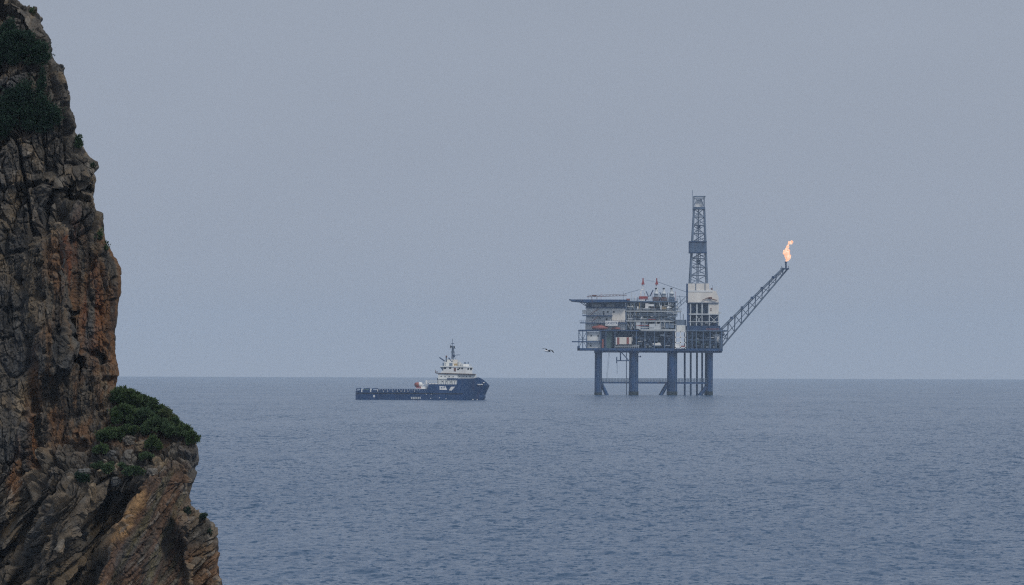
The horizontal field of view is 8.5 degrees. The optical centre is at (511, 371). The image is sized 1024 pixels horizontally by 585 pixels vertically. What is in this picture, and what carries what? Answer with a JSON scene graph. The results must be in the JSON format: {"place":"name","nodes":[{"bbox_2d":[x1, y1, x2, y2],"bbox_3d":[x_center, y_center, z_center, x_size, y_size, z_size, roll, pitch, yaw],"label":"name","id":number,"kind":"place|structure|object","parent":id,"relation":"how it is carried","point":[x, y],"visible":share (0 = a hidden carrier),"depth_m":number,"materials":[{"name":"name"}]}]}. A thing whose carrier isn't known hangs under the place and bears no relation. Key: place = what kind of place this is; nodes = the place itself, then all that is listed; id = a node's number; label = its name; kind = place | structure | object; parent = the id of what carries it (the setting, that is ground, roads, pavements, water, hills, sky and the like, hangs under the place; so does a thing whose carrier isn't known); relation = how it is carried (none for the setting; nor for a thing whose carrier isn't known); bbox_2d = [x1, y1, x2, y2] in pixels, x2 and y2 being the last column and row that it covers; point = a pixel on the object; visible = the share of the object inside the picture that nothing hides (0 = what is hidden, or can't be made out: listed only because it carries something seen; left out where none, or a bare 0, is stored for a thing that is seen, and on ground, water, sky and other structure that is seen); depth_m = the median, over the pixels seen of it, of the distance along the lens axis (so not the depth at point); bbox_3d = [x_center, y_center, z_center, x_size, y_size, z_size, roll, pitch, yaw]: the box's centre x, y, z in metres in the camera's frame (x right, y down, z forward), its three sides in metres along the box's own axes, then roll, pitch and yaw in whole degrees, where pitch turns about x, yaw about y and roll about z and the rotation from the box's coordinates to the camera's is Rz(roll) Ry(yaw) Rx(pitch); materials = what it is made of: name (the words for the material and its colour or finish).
{"place":"outdoors","nodes":[
{"label":"outdoors","id":0,"kind":"place"},
{"bbox_2d":[0,0,222,584],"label":"cliff","id":1,"kind":"structure","parent":0,"point":[60,280],"depth_m":349.24,"materials":[{"name":"stone"}]},
{"bbox_2d":[0,14,17,41],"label":"creeper","id":2,"kind":"object","parent":1,"relation":"on","point":[10,24],"visible":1,"depth_m":351.63,"materials":[{"name":"green plant"}]},
{"bbox_2d":[0,28,54,69],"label":"dark bush","id":3,"kind":"object","parent":1,"relation":"on","point":[29,47],"visible":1,"depth_m":350.95,"materials":[{"name":"green plant"}]},
{"bbox_2d":[29,6,35,15],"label":"tuft","id":4,"kind":"object","parent":1,"relation":"on","point":[32,11],"visible":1,"depth_m":352.81,"materials":[{"name":"green plant"}]},
{"bbox_2d":[0,73,66,140],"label":"dark bush","id":5,"kind":"object","parent":1,"relation":"on","point":[12,109],"visible":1,"depth_m":350.50,"materials":[{"name":"green plant"}]},
{"bbox_2d":[35,67,47,96],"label":"creeper","id":6,"kind":"object","parent":1,"relation":"attached to","point":[41,85],"visible":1,"depth_m":350.73,"materials":[{"name":"green plant"}]},
{"bbox_2d":[74,133,83,149],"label":"tuft","id":7,"kind":"object","parent":1,"relation":"on","point":[79,143],"visible":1,"depth_m":351.15,"materials":[{"name":"green plant"}]},
{"bbox_2d":[74,470,90,483],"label":"tuft","id":8,"kind":"object","parent":1,"relation":"on","point":[80,477],"visible":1,"depth_m":346.37,"materials":[{"name":"green plant"}]},
{"bbox_2d":[78,468,90,473],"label":"boulder","id":9,"kind":"object","parent":1,"relation":"on","point":[87,470],"visible":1,"depth_m":346.58,"materials":[{"name":"stone"}]},
{"bbox_2d":[88,483,95,502],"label":"boulder","id":10,"kind":"object","parent":1,"relation":"on","point":[92,491],"visible":1,"depth_m":345.38,"materials":[{"name":"stone"}]},
{"bbox_2d":[90,460,102,469],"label":"tuft","id":11,"kind":"object","parent":1,"relation":"on","point":[95,465],"visible":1,"depth_m":346.77,"materials":[{"name":"green plant"}]},
{"bbox_2d":[94,227,102,239],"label":"tuft","id":12,"kind":"object","parent":1,"relation":"on","point":[99,232],"visible":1,"depth_m":350.63,"materials":[{"name":"green plant"}]},
{"bbox_2d":[91,442,109,454],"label":"ledge shrub","id":13,"kind":"object","parent":1,"relation":"on","point":[102,449],"visible":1,"depth_m":347.36,"materials":[{"name":"green plant"}]},
{"bbox_2d":[97,469,108,477],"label":"boulder","id":14,"kind":"object","parent":1,"relation":"on","point":[101,474],"visible":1,"depth_m":346.00,"materials":[{"name":"stone"}]},
{"bbox_2d":[103,239,110,252],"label":"tuft","id":15,"kind":"object","parent":1,"relation":"on","point":[106,247],"visible":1,"depth_m":350.58,"materials":[{"name":"green plant"}]},
{"bbox_2d":[94,424,125,442],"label":"ledge shrub","id":16,"kind":"object","parent":1,"relation":"on","point":[107,433],"visible":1,"depth_m":347.80,"materials":[{"name":"green plant"}]},
{"bbox_2d":[105,450,117,459],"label":"boulder","id":17,"kind":"object","parent":1,"relation":"on","point":[110,454],"visible":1,"depth_m":347.14,"materials":[{"name":"stone"}]},
{"bbox_2d":[100,460,129,473],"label":"tuft","id":18,"kind":"object","parent":1,"relation":"on","point":[107,467],"visible":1,"depth_m":345.51,"materials":[{"name":"green plant"}]},
{"bbox_2d":[111,477,122,486],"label":"boulder","id":19,"kind":"object","parent":1,"relation":"on","point":[116,481],"visible":1,"depth_m":345.72,"materials":[{"name":"stone"}]},
{"bbox_2d":[108,384,132,402],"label":"ledge shrub","id":20,"kind":"object","parent":1,"relation":"on","point":[119,392],"visible":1,"depth_m":349.22,"materials":[{"name":"green plant"}]},
{"bbox_2d":[107,403,138,424],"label":"ledge shrub","id":21,"kind":"object","parent":1,"relation":"on","point":[117,415],"visible":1,"depth_m":348.37,"materials":[{"name":"green plant"}]},
{"bbox_2d":[116,423,140,434],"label":"ledge shrub","id":22,"kind":"object","parent":1,"relation":"on","point":[128,429],"visible":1,"depth_m":347.91,"materials":[{"name":"green plant"}]},
{"bbox_2d":[120,449,137,465],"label":"boulder","id":23,"kind":"object","parent":1,"relation":"on","point":[128,457],"visible":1,"depth_m":346.91,"materials":[{"name":"stone"}]},
{"bbox_2d":[122,435,135,445],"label":"boulder","id":24,"kind":"object","parent":1,"relation":"on","point":[128,440],"visible":1,"depth_m":347.72,"materials":[{"name":"stone"}]},
{"bbox_2d":[114,388,144,404],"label":"ledge shrub","id":25,"kind":"object","parent":1,"relation":"on","point":[136,397],"visible":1,"depth_m":349.26,"materials":[{"name":"green plant"}]},
{"bbox_2d":[121,465,146,478],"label":"tuft","id":26,"kind":"object","parent":1,"relation":"on","point":[129,470],"visible":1,"depth_m":345.58,"materials":[{"name":"green plant"}]},
{"bbox_2d":[122,406,157,426],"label":"ledge shrub","id":27,"kind":"object","parent":1,"relation":"on","point":[145,413],"visible":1,"depth_m":348.20,"materials":[{"name":"green plant"}]},
{"bbox_2d":[135,441,150,453],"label":"boulder","id":28,"kind":"object","parent":1,"relation":"on","point":[139,447],"visible":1,"depth_m":347.06,"materials":[{"name":"stone"}]},
{"bbox_2d":[133,394,159,408],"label":"ledge shrub","id":29,"kind":"object","parent":1,"relation":"on","point":[148,398],"visible":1,"depth_m":349.47,"materials":[{"name":"green plant"}]},
{"bbox_2d":[138,450,154,460],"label":"ledge shrub","id":30,"kind":"object","parent":1,"relation":"on","point":[145,455],"visible":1,"depth_m":346.50,"materials":[{"name":"green plant"}]},
{"bbox_2d":[146,468,157,475],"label":"boulder","id":31,"kind":"object","parent":1,"relation":"on","point":[152,471],"visible":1,"depth_m":345.50,"materials":[{"name":"stone"}]},
{"bbox_2d":[144,433,163,452],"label":"ledge shrub","id":32,"kind":"object","parent":1,"relation":"on","point":[153,442],"visible":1,"depth_m":346.88,"materials":[{"name":"green plant"}]},
{"bbox_2d":[143,402,168,413],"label":"ledge shrub","id":33,"kind":"object","parent":1,"relation":"on","point":[153,407],"visible":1,"depth_m":349.35,"materials":[{"name":"green plant"}]},
{"bbox_2d":[140,413,173,437],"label":"ledge shrub","id":34,"kind":"object","parent":1,"relation":"on","point":[155,423],"visible":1,"depth_m":347.59,"materials":[{"name":"green plant"}]},
{"bbox_2d":[156,406,178,420],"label":"ledge shrub","id":35,"kind":"object","parent":1,"relation":"on","point":[165,413],"visible":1,"depth_m":348.48,"materials":[{"name":"green plant"}]},
{"bbox_2d":[167,416,184,425],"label":"ledge shrub","id":36,"kind":"object","parent":1,"relation":"on","point":[175,420],"visible":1,"depth_m":348.10,"materials":[{"name":"green plant"}]},
{"bbox_2d":[162,425,189,440],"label":"ledge shrub","id":37,"kind":"object","parent":1,"relation":"on","point":[169,431],"visible":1,"depth_m":347.18,"materials":[{"name":"green plant"}]},
{"bbox_2d":[176,423,193,433],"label":"ledge shrub","id":38,"kind":"object","parent":1,"relation":"on","point":[186,427],"visible":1,"depth_m":347.51,"materials":[{"name":"green plant"}]},
{"bbox_2d":[183,507,191,515],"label":"tuft","id":39,"kind":"object","parent":1,"relation":"on","point":[187,510],"visible":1,"depth_m":346.45,"materials":[{"name":"green plant"}]},
{"bbox_2d":[184,429,200,445],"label":"ledge shrub","id":40,"kind":"object","parent":1,"relation":"on","point":[192,437],"visible":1,"depth_m":346.60,"materials":[{"name":"green plant"}]},
{"bbox_2d":[198,512,207,522],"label":"tuft","id":41,"kind":"object","parent":1,"relation":"on","point":[203,515],"visible":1,"depth_m":347.36,"materials":[{"name":"green plant"}]},
{"bbox_2d":[18,0,1023,379],"label":"sky","id":42,"kind":"structure","parent":0,"point":[284,188],"materials":[{"name":"grey"}]},
{"bbox_2d":[116,376,1023,584],"bbox_3d":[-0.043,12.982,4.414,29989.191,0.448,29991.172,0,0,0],"label":"sea","id":43,"kind":"structure","parent":0,"point":[506,481],"depth_m":813.76,"materials":[{"name":"blue liquid"}]},
{"bbox_2d":[356,339,489,399],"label":"supply ship","id":44,"kind":"object","parent":43,"relation":"on","point":[456,380],"visible":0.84,"depth_m":3148.99,"materials":[{"name":"blue paint"}]},
{"bbox_2d":[414,382,422,387],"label":"rescue boat","id":45,"kind":"object","parent":44,"relation":"on","point":[418,384],"visible":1,"depth_m":3150.92,"materials":[{"name":"orange paint"}]},
{"bbox_2d":[569,190,792,394],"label":"oil platform","id":46,"kind":"structure","parent":43,"relation":"in","point":[653,326],"depth_m":3904.86,"materials":[{"name":"grey metal"}]},
{"bbox_2d":[592,325,608,329],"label":"lifeboat","id":47,"kind":"object","parent":46,"relation":"hanging from","point":[599,327],"visible":1,"depth_m":3901.35,"materials":[{"name":"orange paint"}]},
{"bbox_2d":[619,337,631,343],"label":"container","id":48,"kind":"object","parent":46,"relation":"on","point":[624,340],"visible":1,"depth_m":3901.32,"materials":[{"name":"white metal"}]}
]}

